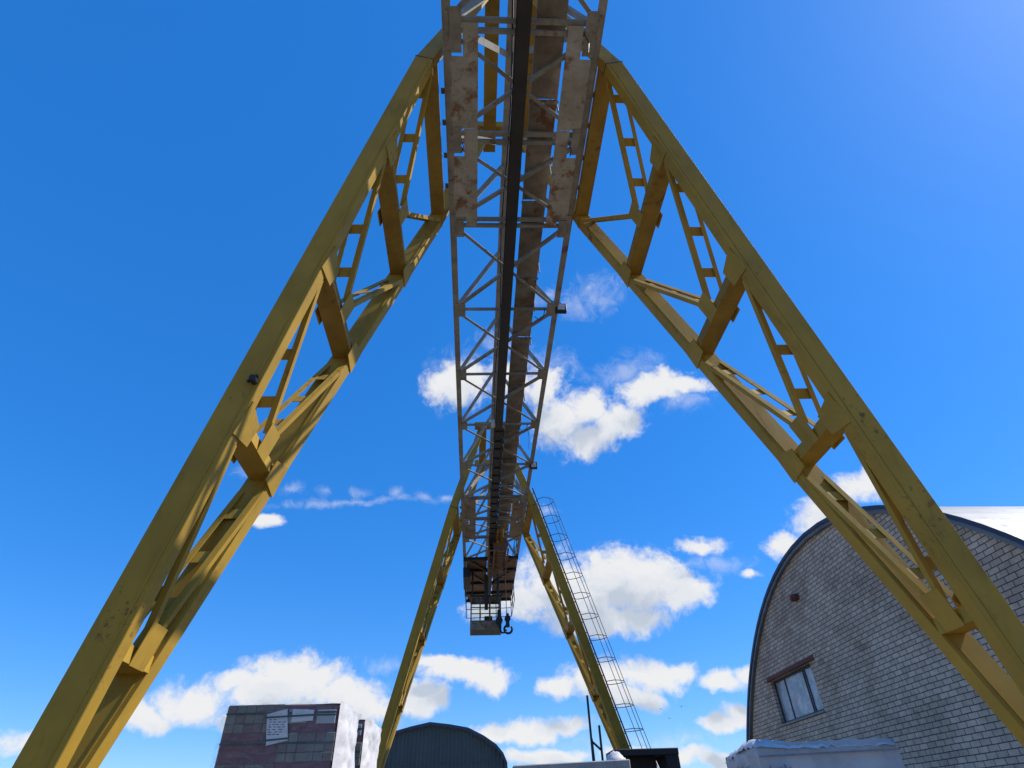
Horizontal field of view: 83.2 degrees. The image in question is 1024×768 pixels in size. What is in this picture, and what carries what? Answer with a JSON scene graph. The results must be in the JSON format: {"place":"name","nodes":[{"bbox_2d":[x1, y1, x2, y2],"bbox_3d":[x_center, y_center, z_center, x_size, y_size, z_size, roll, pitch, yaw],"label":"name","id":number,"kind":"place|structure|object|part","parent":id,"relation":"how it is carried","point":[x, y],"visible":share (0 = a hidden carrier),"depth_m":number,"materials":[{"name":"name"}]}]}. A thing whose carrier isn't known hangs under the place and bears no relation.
{"place":"outdoors","nodes":[
{"label":"outdoors","id":0,"kind":"place"},
{"bbox_2d":[214,701,361,767],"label":"brick pallet","id":1,"kind":"object","parent":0,"point":[293,736],"visible":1,"depth_m":5.09,"materials":[{"name":"brown brick"}]},
{"bbox_2d":[355,718,381,767],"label":"brick pallet","id":2,"kind":"object","parent":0,"point":[368,739],"visible":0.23,"depth_m":6.28,"materials":[{"name":"plastic"}]},
{"bbox_2d":[0,0,1023,767],"label":"sky","id":3,"kind":"structure","parent":0,"point":[168,167],"materials":[{"name":"blue"}]},
{"bbox_2d":[512,759,630,767],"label":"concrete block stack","id":4,"kind":"object","parent":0,"point":[624,763],"visible":1,"depth_m":8.43,"materials":[{"name":"grey concrete"}]},
{"bbox_2d":[606,751,625,759],"bbox_3d":[1.562,5.625,8.710,0.296,0.150,0.336,-13,-39,14],"label":"crumpled film","id":5,"kind":"object","parent":4,"relation":"on","point":[614,755],"visible":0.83,"depth_m":8.64,"materials":[{"name":"white plastic"}]},
{"bbox_2d":[746,505,1023,767],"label":"brick building","id":6,"kind":"structure","parent":0,"point":[844,646],"depth_m":13.20,"materials":[{"name":"grey brick"}]},
{"bbox_2d":[774,664,823,722],"bbox_3d":[8.118,8.771,16.284,0.070,1.137,2.600,1,-38,-3],"label":"window","id":7,"kind":"structure","parent":6,"relation":"in","point":[798,696],"depth_m":16.33,"materials":[{"name":"glass"}]},
{"label":"ground","id":8,"kind":"structure","parent":0,"visible":0},
{"bbox_2d":[384,722,507,767],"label":"corrugated hangar","id":9,"kind":"structure","parent":8,"relation":"on","point":[432,745],"depth_m":50.75,"materials":[{"name":"grey metal"}]},
{"bbox_2d":[586,695,603,760],"bbox_3d":[2.168,9.955,13.930,0.286,4.356,0.105,1,-38,-3],"label":"post frame","id":10,"kind":"object","parent":8,"relation":"on","point":[592,742],"visible":1,"depth_m":14.64,"materials":[{"name":"black paint"}]},
{"bbox_2d":[606,748,680,767],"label":"lifting frame","id":11,"kind":"object","parent":8,"relation":"on","point":[650,757],"visible":0.76,"depth_m":12.02,"materials":[{"name":"metal"}]},
{"bbox_2d":[725,738,904,767],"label":"wrapped block pallet","id":12,"kind":"object","parent":8,"relation":"on","point":[853,753],"visible":1,"depth_m":4.80,"materials":[{"name":"white plastic"}]},
{"bbox_3d":[-0.225,4.345,3.130,80.000,0.155,0.090,1,-38,-3],"label":"crane rail","id":13,"kind":"object","parent":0,"visible":0},
{"bbox_2d":[12,0,1023,767],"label":"gantry crane","id":14,"kind":"object","parent":13,"relation":"on","point":[108,678],"visible":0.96,"depth_m":7.43,"materials":[{"name":"yellow paint"}]},
{"bbox_2d":[470,569,501,635],"bbox_3d":[-1.099,9.049,24.057,1.300,2.452,1.075,1,-38,-3],"label":"operator cab","id":15,"kind":"object","parent":14,"relation":"hanging from","point":[487,625],"visible":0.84,"depth_m":23.55,"materials":[{"name":"metal"}]},
{"bbox_3d":[-1.091,9.427,23.850,1.255,0.979,0.900,1,-38,-3],"label":"window frame","id":16,"kind":"part","parent":15,"relation":"part of","materials":[{"name":"grey metal"}]},
{"bbox_2d":[487,526,512,633],"bbox_3d":[-0.404,7.593,22.096,1.040,2.835,4.024,1,-38,-3],"label":"hoist trolley","id":17,"kind":"object","parent":14,"relation":"hanging from","point":[500,549],"visible":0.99,"depth_m":22.76,"materials":[{"name":"black metal"}]}
]}

